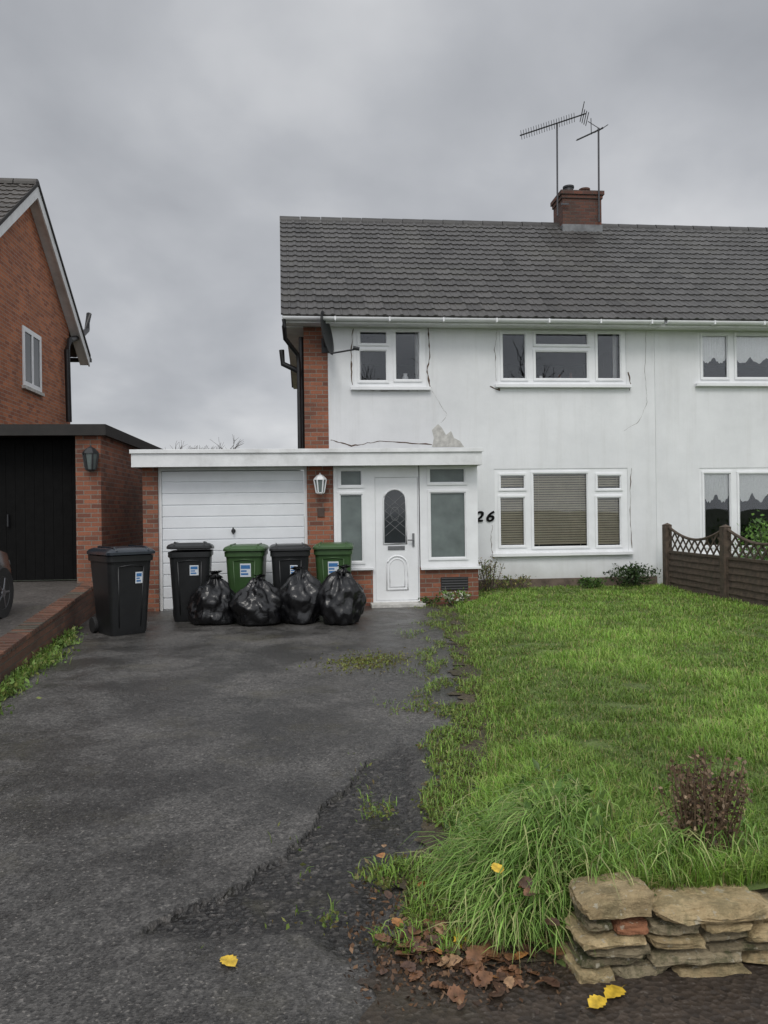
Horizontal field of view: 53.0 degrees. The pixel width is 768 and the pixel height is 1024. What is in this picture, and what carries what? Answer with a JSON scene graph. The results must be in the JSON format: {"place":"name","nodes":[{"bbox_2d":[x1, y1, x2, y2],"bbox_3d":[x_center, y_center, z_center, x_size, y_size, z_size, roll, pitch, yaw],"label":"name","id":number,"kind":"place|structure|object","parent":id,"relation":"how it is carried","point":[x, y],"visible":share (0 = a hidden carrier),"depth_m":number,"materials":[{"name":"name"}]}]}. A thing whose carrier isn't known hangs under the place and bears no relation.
{"place":"outdoors","nodes":[
{"label":"outdoors","id":0,"kind":"place"},
{"bbox_2d":[15,535,304,580],"bbox_3d":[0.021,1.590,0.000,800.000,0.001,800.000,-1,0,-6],"label":"ground","id":1,"kind":"structure","parent":0,"point":[76,579],"depth_m":19.20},
{"bbox_2d":[0,580,81,636],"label":"neighbour drive","id":2,"kind":"structure","parent":1,"relation":"on","point":[31,598],"depth_m":10.89,"materials":[{"name":"concrete"}]},
{"bbox_2d":[0,551,13,618],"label":"parked car","id":3,"kind":"object","parent":2,"relation":"on","point":[6,591],"visible":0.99,"depth_m":9.23,"materials":[{"name":"paint"}]},
{"bbox_2d":[0,424,161,582],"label":"brick garage","id":4,"kind":"structure","parent":2,"relation":"on","point":[71,495],"depth_m":12.85,"materials":[{"name":"red brick"}]},
{"bbox_2d":[0,437,76,580],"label":"garage door","id":5,"kind":"structure","parent":4,"relation":"in","point":[38,474],"depth_m":12.86,"materials":[{"name":"wood"}]},
{"bbox_2d":[0,625,87,715],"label":"weeds","id":6,"kind":"object","parent":1,"relation":"on","point":[47,656],"visible":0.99,"depth_m":7.69,"materials":[{"name":"green plant"}]},
{"bbox_2d":[0,178,91,423],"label":"brick house","id":7,"kind":"structure","parent":1,"relation":"on","point":[43,333],"depth_m":16.46,"materials":[{"name":"red brick"}]},
{"bbox_2d":[22,325,44,396],"bbox_3d":[-7.461,-3.194,16.382,0.068,1.303,1.178,-1,0,-6],"label":"window","id":8,"kind":"structure","parent":7,"relation":"in","point":[31,341],"depth_m":16.34,"materials":[{"name":"white plastic"}]},
{"bbox_2d":[0,581,95,685],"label":"brick wall","id":9,"kind":"structure","parent":1,"relation":"on","point":[75,607],"depth_m":8.82,"materials":[{"name":"brick"}]},
{"bbox_2d":[188,434,243,448],"bbox_3d":[-7.652,-0.969,35.386,3.282,5.269,5.704,-1,0,7],"label":"bare tree","id":10,"kind":"object","parent":1,"relation":"on","point":[224,445],"visible":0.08,"depth_m":35.12,"materials":[{"name":"brown plant"}]},
{"bbox_2d":[129,184,665,611],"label":"semi detached house","id":11,"kind":"structure","parent":1,"relation":"on","point":[486,391],"depth_m":14.05,"materials":[{"name":"paint"}]},
{"bbox_2d":[162,470,303,609],"bbox_3d":[-2.434,0.452,12.499,2.270,2.240,0.100,-1,0,-6],"label":"garage door","id":12,"kind":"structure","parent":11,"relation":"in","point":[221,509],"depth_m":12.50,"materials":[{"name":"white paint"}]},
{"bbox_2d":[320,311,359,354],"bbox_3d":[-0.772,-3.089,13.368,0.671,0.762,0.836,-1,0,-6],"label":"satellite dish","id":13,"kind":"object","parent":11,"relation":"attached to","point":[327,344],"visible":0.98,"depth_m":13.39,"materials":[{"name":"metal"}]},
{"bbox_2d":[333,466,373,570],"bbox_3d":[-0.501,0.101,12.620,0.642,1.706,0.140,-1,0,-6],"label":"porch window","id":14,"kind":"structure","parent":11,"relation":"in","point":[352,485],"depth_m":12.64,"materials":[{"name":"white plastic"}]},
{"bbox_2d":[350,327,430,390],"bbox_3d":[0.100,-2.773,13.997,1.445,1.172,0.420,-1,0,-6],"label":"window","id":15,"kind":"structure","parent":11,"relation":"in","point":[391,383],"depth_m":13.88,"materials":[{"name":"white plastic"}]},
{"bbox_2d":[375,477,418,600],"bbox_3d":[0.213,0.441,12.695,0.704,2.025,0.116,-1,0,-6],"label":"porch door","id":16,"kind":"structure","parent":11,"relation":"in","point":[396,505],"depth_m":12.70,"materials":[{"name":"white plastic"}]},
{"bbox_2d":[419,465,480,569],"bbox_3d":[1.093,0.077,12.773,1.004,1.743,0.140,-1,0,-6],"label":"porch window","id":17,"kind":"structure","parent":11,"relation":"in","point":[448,496],"depth_m":12.79,"materials":[{"name":"white plastic"}]},
{"bbox_2d":[520,101,588,215],"bbox_3d":[3.865,-7.905,17.360,1.658,2.462,0.609,-1,0,-6],"label":"television aerial","id":18,"kind":"object","parent":11,"relation":"attached to","point":[541,128],"visible":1,"depth_m":17.35,"materials":[{"name":"metal"}]},
{"bbox_2d":[492,468,633,556],"bbox_3d":[3.279,0.001,14.180,2.656,1.601,0.181,-1,0,-6],"label":"window","id":19,"kind":"structure","parent":11,"relation":"in","point":[593,494],"depth_m":14.23,"materials":[{"name":"white plastic"}]},
{"bbox_2d":[495,329,631,387],"bbox_3d":[3.277,-2.836,14.304,2.563,1.105,0.421,-1,0,-6],"label":"window","id":20,"kind":"structure","parent":11,"relation":"in","point":[530,380],"depth_m":14.18,"materials":[{"name":"white plastic"}]},
{"bbox_2d":[576,121,607,221],"bbox_3d":[4.692,-7.738,17.439,0.670,2.333,0.750,-1,0,-6],"label":"television aerial","id":21,"kind":"object","parent":11,"relation":"attached to","point":[598,129],"visible":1,"depth_m":17.44,"materials":[{"name":"metal"}]},
{"bbox_2d":[394,603,558,964],"bbox_3d":[0.838,1.519,7.697,0.833,0.001,10.290,-1,0,5],"label":"soil border","id":22,"kind":"object","parent":1,"relation":"on","point":[469,699],"visible":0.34,"depth_m":4.74,"materials":[{"name":"soil"}]},
{"bbox_2d":[439,586,471,605],"bbox_3d":[1.189,1.357,12.543,0.536,0.325,0.608,-1,0,22],"label":"weed plant","id":23,"kind":"object","parent":22,"relation":"on","point":[448,597],"visible":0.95,"depth_m":12.42,"materials":[{"name":"green plant"}]},
{"bbox_2d":[514,951,527,959],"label":"fallen leaf","id":24,"kind":"object","parent":22,"relation":"on","point":[520,953],"visible":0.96,"depth_m":2.62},
{"bbox_2d":[359,924,767,1023],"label":"soil verge","id":25,"kind":"structure","parent":1,"relation":"on","point":[669,995],"depth_m":2.41,"materials":[{"name":"soil"}]},
{"bbox_2d":[373,933,389,941],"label":"fallen leaf","id":26,"kind":"object","parent":25,"relation":"on","point":[379,936],"visible":1,"depth_m":2.74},
{"bbox_2d":[379,968,387,974],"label":"fallen leaf","id":27,"kind":"object","parent":25,"relation":"on","point":[382,971],"visible":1,"depth_m":2.55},
{"bbox_2d":[395,950,412,954],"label":"fallen leaf","id":28,"kind":"object","parent":25,"relation":"on","point":[398,952],"visible":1,"depth_m":2.64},
{"bbox_2d":[400,960,411,967],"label":"fallen leaf","id":29,"kind":"object","parent":25,"relation":"on","point":[406,964],"visible":0.98,"depth_m":2.58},
{"bbox_2d":[404,962,415,971],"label":"fallen leaf","id":30,"kind":"object","parent":25,"relation":"on","point":[413,967],"visible":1,"depth_m":2.56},
{"bbox_2d":[408,927,421,934],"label":"fallen leaf","id":31,"kind":"object","parent":25,"relation":"on","point":[418,931],"visible":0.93,"depth_m":2.77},
{"bbox_2d":[408,936,421,942],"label":"fallen leaf","id":32,"kind":"object","parent":25,"relation":"on","point":[418,939],"visible":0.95,"depth_m":2.73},
{"bbox_2d":[409,970,423,981],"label":"fallen leaf","id":33,"kind":"object","parent":25,"relation":"on","point":[418,974],"visible":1,"depth_m":2.53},
{"bbox_2d":[412,942,426,950],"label":"fallen leaf","id":34,"kind":"object","parent":25,"relation":"on","point":[421,948],"visible":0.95,"depth_m":2.68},
{"bbox_2d":[418,945,434,953],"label":"fallen leaf","id":35,"kind":"object","parent":25,"relation":"on","point":[431,947],"visible":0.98,"depth_m":2.67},
{"bbox_2d":[425,956,439,962],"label":"fallen leaf","id":36,"kind":"object","parent":25,"relation":"on","point":[432,960],"visible":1,"depth_m":2.62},
{"bbox_2d":[427,947,438,957],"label":"fallen leaf","id":37,"kind":"object","parent":36,"relation":"on","point":[433,955],"visible":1,"depth_m":2.65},
{"bbox_2d":[433,948,442,954],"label":"fallen leaf","id":38,"kind":"object","parent":25,"relation":"on","point":[439,951],"visible":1,"depth_m":2.66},
{"bbox_2d":[428,980,448,988],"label":"fallen leaf","id":39,"kind":"object","parent":25,"relation":"on","point":[435,984],"visible":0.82,"depth_m":2.48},
{"bbox_2d":[432,919,445,933],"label":"fallen leaf","id":40,"kind":"object","parent":25,"relation":"on","point":[439,921],"visible":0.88,"depth_m":2.83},
{"bbox_2d":[434,923,446,934],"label":"fallen leaf","id":41,"kind":"object","parent":25,"relation":"on","point":[439,930],"visible":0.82,"depth_m":2.79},
{"bbox_2d":[441,953,462,966],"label":"fallen leaf","id":42,"kind":"object","parent":25,"relation":"on","point":[452,958],"visible":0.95,"depth_m":2.61,"materials":[{"name":"plant"}]},
{"bbox_2d":[437,960,447,966],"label":"fallen leaf","id":43,"kind":"object","parent":42,"relation":"on","point":[440,963],"visible":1,"depth_m":2.58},
{"bbox_2d":[445,942,460,954],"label":"fallen leaf","id":44,"kind":"object","parent":25,"relation":"on","point":[447,950],"visible":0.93,"depth_m":2.67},
{"bbox_2d":[446,984,465,1003],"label":"fallen leaf","id":45,"kind":"object","parent":25,"relation":"on","point":[459,992],"visible":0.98,"depth_m":2.43,"materials":[{"name":"plant"}]},
{"bbox_2d":[453,959,465,966],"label":"fallen leaf","id":46,"kind":"object","parent":25,"relation":"on","point":[459,963],"visible":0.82,"depth_m":2.59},
{"bbox_2d":[457,1004,465,1010],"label":"fallen leaf","id":47,"kind":"object","parent":25,"relation":"on","point":[460,1006],"visible":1,"depth_m":2.37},
{"bbox_2d":[343,831,581,1013],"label":"leaf litter","id":48,"kind":"object","parent":25,"relation":"on","point":[449,971],"visible":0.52,"depth_m":2.59,"materials":[{"name":"brown plant"}]},
{"bbox_2d":[407,941,418,953],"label":"fallen leaf","id":49,"kind":"object","parent":48,"relation":"on","point":[416,945],"visible":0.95,"depth_m":2.69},
{"bbox_2d":[462,942,471,950],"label":"fallen leaf","id":50,"kind":"object","parent":25,"relation":"on","point":[464,946],"visible":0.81,"depth_m":2.68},
{"bbox_2d":[464,966,471,975],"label":"fallen leaf","id":51,"kind":"object","parent":25,"relation":"on","point":[468,972],"visible":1,"depth_m":2.54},
{"bbox_2d":[468,961,482,973],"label":"fallen leaf","id":52,"kind":"object","parent":25,"relation":"on","point":[473,968],"visible":1,"depth_m":2.55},
{"bbox_2d":[474,961,483,970],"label":"fallen leaf","id":53,"kind":"object","parent":25,"relation":"on","point":[481,967],"visible":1,"depth_m":2.56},
{"bbox_2d":[472,970,493,988],"bbox_3d":[0.316,1.516,2.493,0.103,0.010,0.074,-15,10,-38],"label":"fallen leaf","id":54,"kind":"object","parent":25,"relation":"on","point":[485,977],"visible":0.98,"depth_m":2.50,"materials":[{"name":"plant"}]},
{"bbox_2d":[487,956,505,961],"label":"fallen leaf","id":55,"kind":"object","parent":25,"relation":"on","point":[496,958],"visible":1,"depth_m":2.61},
{"bbox_2d":[484,949,499,957],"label":"fallen leaf","id":56,"kind":"object","parent":55,"relation":"on","point":[492,953],"visible":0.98,"depth_m":2.63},
{"bbox_2d":[481,943,495,950],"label":"fallen leaf","id":57,"kind":"object","parent":56,"relation":"on","point":[486,946],"visible":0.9,"depth_m":2.67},
{"bbox_2d":[489,989,504,996],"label":"fallen leaf","id":58,"kind":"object","parent":25,"relation":"on","point":[500,992],"visible":1,"depth_m":2.42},
{"bbox_2d":[492,981,505,993],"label":"fallen leaf","id":59,"kind":"object","parent":25,"relation":"on","point":[496,984],"visible":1,"depth_m":2.46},
{"bbox_2d":[492,972,509,980],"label":"fallen leaf","id":60,"kind":"object","parent":25,"relation":"on","point":[502,976],"visible":0.86,"depth_m":2.52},
{"bbox_2d":[495,967,507,972],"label":"fallen leaf","id":61,"kind":"object","parent":25,"relation":"on","point":[501,970],"visible":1,"depth_m":2.55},
{"bbox_2d":[503,976,513,988],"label":"fallen leaf","id":62,"kind":"object","parent":25,"relation":"on","point":[509,981],"visible":1,"depth_m":2.47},
{"bbox_2d":[509,964,515,970],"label":"fallen leaf","id":63,"kind":"object","parent":25,"relation":"on","point":[511,966],"visible":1,"depth_m":2.56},
{"bbox_2d":[506,972,522,980],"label":"fallen leaf","id":64,"kind":"object","parent":25,"relation":"on","point":[517,975],"visible":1,"depth_m":2.53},
{"bbox_2d":[515,968,521,973],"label":"fallen leaf","id":65,"kind":"object","parent":25,"relation":"on","point":[518,971],"visible":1,"depth_m":2.54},
{"bbox_2d":[517,978,524,987],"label":"fallen leaf","id":66,"kind":"object","parent":25,"relation":"on","point":[519,981],"visible":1,"depth_m":2.49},
{"bbox_2d":[516,943,536,956],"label":"fallen leaf","id":67,"kind":"object","parent":25,"relation":"on","point":[526,948],"visible":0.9,"depth_m":2.65,"materials":[{"name":"plant"}]},
{"bbox_2d":[541,976,562,988],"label":"fallen leaf","id":68,"kind":"object","parent":25,"relation":"on","point":[552,981],"visible":1,"depth_m":2.48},
{"bbox_2d":[546,946,565,954],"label":"fallen leaf","id":69,"kind":"object","parent":25,"relation":"on","point":[551,951],"visible":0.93,"depth_m":2.62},
{"bbox_2d":[587,994,606,1008],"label":"fallen leaf","id":70,"kind":"object","parent":25,"relation":"on","point":[596,1001],"visible":1,"depth_m":2.37,"materials":[{"name":"plant"}]},
{"bbox_2d":[604,984,625,997],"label":"fallen leaf","id":71,"kind":"object","parent":25,"relation":"on","point":[612,991],"visible":1,"depth_m":2.42,"materials":[{"name":"plant"}]},
{"bbox_2d":[559,871,767,983],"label":"stone wall","id":72,"kind":"structure","parent":25,"relation":"on","point":[715,931],"depth_m":2.53,"materials":[{"name":"stone"}]},
{"label":"fallen leaf","id":73,"kind":"object","parent":25,"relation":"on","visible":0},
{"bbox_2d":[426,935,442,945],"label":"fallen leaf","id":74,"kind":"object","parent":73,"relation":"on","point":[434,937],"visible":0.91,"depth_m":2.73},
{"bbox_2d":[0,604,469,1023],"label":"driveway","id":75,"kind":"structure","parent":0,"point":[163,774],"depth_m":3.95,"materials":[{"name":"asphalt"}]},
{"bbox_2d":[87,545,154,635],"bbox_3d":[-3.484,1.016,10.158,0.646,1.143,0.877,-1,0,-41],"label":"wheelie bin","id":76,"kind":"object","parent":75,"relation":"on","point":[120,576],"visible":1,"depth_m":9.90,"materials":[{"name":"black plastic"}]},
{"bbox_2d":[167,541,213,621],"bbox_3d":[-2.835,1.001,11.359,0.633,1.156,0.859,-1,0,-10],"label":"wheelie bin","id":77,"kind":"object","parent":75,"relation":"on","point":[190,566],"visible":0.68,"depth_m":11.02,"materials":[{"name":"black plastic"}]},
{"bbox_2d":[186,570,235,624],"bbox_3d":[-2.409,1.201,10.929,0.674,0.741,0.685,-1,0,-43],"label":"bin bag","id":78,"kind":"object","parent":75,"relation":"on","point":[211,598],"visible":0.93,"depth_m":10.69,"materials":[{"name":"black plastic"}]},
{"bbox_2d":[220,955,237,966],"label":"fallen leaf","id":79,"kind":"object","parent":75,"relation":"on","point":[229,960],"visible":1,"depth_m":2.63,"materials":[{"name":"plant"}]},
{"bbox_2d":[223,543,268,592],"bbox_3d":[-2.096,1.025,11.811,0.615,1.088,0.836,-1,0,-3],"label":"wheelie bin","id":80,"kind":"object","parent":75,"relation":"on","point":[245,563],"visible":0.47,"depth_m":11.47,"materials":[{"name":"green plastic"}]},
{"bbox_2d":[230,574,282,625],"bbox_3d":[-1.768,1.218,10.755,0.691,0.691,0.761,-1,0,44],"label":"bin bag","id":81,"kind":"object","parent":75,"relation":"on","point":[257,601],"visible":0.96,"depth_m":10.53,"materials":[{"name":"black plastic"}]},
{"bbox_2d":[269,542,310,588],"bbox_3d":[-1.434,1.017,11.741,0.615,1.088,0.836,-1,0,-8],"label":"wheelie bin","id":82,"kind":"object","parent":75,"relation":"on","point":[286,557],"visible":0.49,"depth_m":11.39,"materials":[{"name":"black plastic"}]},
{"bbox_2d":[279,566,321,623],"bbox_3d":[-1.172,1.165,10.887,0.743,0.781,0.688,-1,0,-26],"label":"bin bag","id":83,"kind":"object","parent":75,"relation":"on","point":[299,589],"visible":0.84,"depth_m":10.64,"materials":[{"name":"black plastic"}]},
{"bbox_2d":[313,541,353,582],"bbox_3d":[-0.775,1.008,12.019,0.615,1.088,0.836,-1,0,-1],"label":"wheelie bin","id":84,"kind":"object","parent":75,"relation":"on","point":[330,557],"visible":0.45,"depth_m":11.67,"materials":[{"name":"green plastic"}]},
{"bbox_2d":[317,564,366,625],"bbox_3d":[-0.612,1.143,10.732,0.706,0.810,0.645,-1,0,14],"label":"bin bag","id":85,"kind":"object","parent":75,"relation":"on","point":[341,599],"visible":0.98,"depth_m":10.53,"materials":[{"name":"black plastic"}]},
{"bbox_2d":[286,646,430,675],"bbox_3d":[-0.212,1.541,7.985,1.584,0.077,1.560,-1,0,-6],"label":"moss","id":86,"kind":"object","parent":75,"relation":"on","point":[361,662],"visible":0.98,"depth_m":7.89,"materials":[{"name":"green plant"}]},
{"bbox_2d":[384,890,392,898],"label":"fallen leaf","id":87,"kind":"object","parent":75,"relation":"on","point":[388,894],"visible":1,"depth_m":3.05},
{"bbox_2d":[391,918,403,926],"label":"fallen leaf","id":88,"kind":"object","parent":75,"relation":"on","point":[396,921],"visible":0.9,"depth_m":2.86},
{"bbox_2d":[418,595,439,605],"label":"weed plant","id":89,"kind":"object","parent":75,"relation":"on","point":[430,602],"visible":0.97,"depth_m":12.55,"materials":[{"name":"green plant"}]},
{"bbox_2d":[0,0,767,474],"label":"sky","id":90,"kind":"structure","parent":0,"point":[167,144],"materials":[{"name":"grey"}]},
{"bbox_2d":[384,583,767,975],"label":"lawn","id":91,"kind":"structure","parent":0,"point":[762,885],"depth_m":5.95,"materials":[{"name":"plant"}]},
{"bbox_2d":[201,597,587,961],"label":"weeds","id":92,"kind":"object","parent":91,"relation":"on","point":[410,914],"visible":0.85,"depth_m":4.35,"materials":[{"name":"green plant"}]},
{"bbox_2d":[453,933,468,948],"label":"fallen leaf","id":93,"kind":"object","parent":92,"relation":"on","point":[457,938],"visible":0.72,"depth_m":2.72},
{"bbox_2d":[481,938,505,950],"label":"fallen leaf","id":94,"kind":"object","parent":92,"relation":"on","point":[494,949],"visible":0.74,"depth_m":2.69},
{"bbox_2d":[478,556,504,590],"bbox_3d":[1.866,1.111,13.716,0.441,0.654,0.613,-1,0,38],"label":"weed plant","id":95,"kind":"object","parent":91,"relation":"on","point":[490,571],"visible":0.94,"depth_m":13.67,"materials":[{"name":"green plant"}]},
{"bbox_2d":[491,863,503,872],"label":"fallen leaf","id":96,"kind":"object","parent":91,"relation":"on","point":[496,867],"visible":1,"depth_m":2.71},
{"bbox_2d":[490,574,535,589],"bbox_3d":[2.285,1.275,13.783,0.826,0.350,0.586,-1,0,-6],"label":"weed plant","id":97,"kind":"object","parent":91,"relation":"on","point":[508,583],"visible":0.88,"depth_m":13.75,"materials":[{"name":"green plant"}]},
{"bbox_2d":[518,876,532,887],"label":"fallen leaf","id":98,"kind":"object","parent":91,"relation":"on","point":[523,882],"visible":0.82,"depth_m":2.76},
{"bbox_2d":[523,887,532,895],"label":"fallen leaf","id":99,"kind":"object","parent":91,"relation":"on","point":[526,891],"visible":0.72,"depth_m":2.70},
{"bbox_2d":[526,893,544,895],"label":"fallen leaf","id":100,"kind":"object","parent":91,"relation":"on","point":[529,894],"visible":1,"depth_m":2.65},
{"bbox_2d":[539,935,548,944],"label":"fallen leaf","id":101,"kind":"object","parent":91,"relation":"on","point":[543,940],"visible":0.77,"depth_m":2.67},
{"bbox_2d":[542,917,559,925],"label":"fallen leaf","id":102,"kind":"object","parent":91,"relation":"on","point":[548,921],"visible":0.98,"depth_m":2.60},
{"bbox_2d":[577,575,606,588],"bbox_3d":[3.704,1.285,13.963,0.681,0.301,0.570,-1,0,42],"label":"weed plant","id":103,"kind":"object","parent":91,"relation":"on","point":[587,581],"visible":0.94,"depth_m":13.82,"materials":[{"name":"green plant"}]},
{"bbox_2d":[603,561,660,587],"bbox_3d":[4.471,1.165,13.922,1.010,0.593,0.972,-1,0,22],"label":"garden shrub","id":104,"kind":"object","parent":91,"relation":"on","point":[633,573],"visible":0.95,"depth_m":13.88,"materials":[{"name":"green plant"}]},
{"bbox_2d":[653,745,752,857],"bbox_3d":[1.205,1.136,2.879,0.308,0.454,0.325,-1,0,-32],"label":"dead shrub","id":105,"kind":"object","parent":91,"relation":"on","point":[703,801],"visible":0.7,"depth_m":2.85,"materials":[{"name":"brown plant"}]},
{"bbox_2d":[662,523,767,606],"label":"garden fence","id":106,"kind":"object","parent":91,"relation":"on","point":[725,573],"visible":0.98,"depth_m":12.09,"materials":[{"name":"brown wood"}]},
{"bbox_2d":[588,223,767,583],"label":"semi detached house","id":107,"kind":"structure","parent":0,"point":[704,289],"depth_m":14.52,"materials":[{"name":"paint"}]},
{"bbox_2d":[695,331,767,386],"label":"window","id":108,"kind":"structure","parent":107,"relation":"in","point":[732,346],"depth_m":14.52,"materials":[{"name":"white plastic"}]},
{"bbox_2d":[699,468,767,555],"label":"window","id":109,"kind":"structure","parent":107,"relation":"in","point":[738,483],"depth_m":14.52,"materials":[{"name":"white plastic"}]},
{"label":"neighbour lawn","id":110,"kind":"structure","parent":0,"visible":0},
{"bbox_2d":[731,510,767,559],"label":"garden shrub","id":111,"kind":"object","parent":110,"relation":"on","point":[763,537],"visible":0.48,"depth_m":13.90,"materials":[{"name":"green plant"}]},
{"label":"fallen leaf","id":112,"kind":"object","parent":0,"visible":0},
{"label":"fallen leaf","id":113,"kind":"object","parent":112,"relation":"on","visible":0},
{"bbox_2d":[465,943,485,960],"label":"fallen leaf","id":114,"kind":"object","parent":113,"relation":"on","point":[476,952],"visible":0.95,"depth_m":2.63,"materials":[{"name":"plant"}]},
{"label":"fallen leaf","id":115,"kind":"object","parent":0,"visible":0},
{"bbox_2d":[504,953,515,960],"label":"fallen leaf","id":116,"kind":"object","parent":115,"relation":"on","point":[509,956],"visible":0.95,"depth_m":2.61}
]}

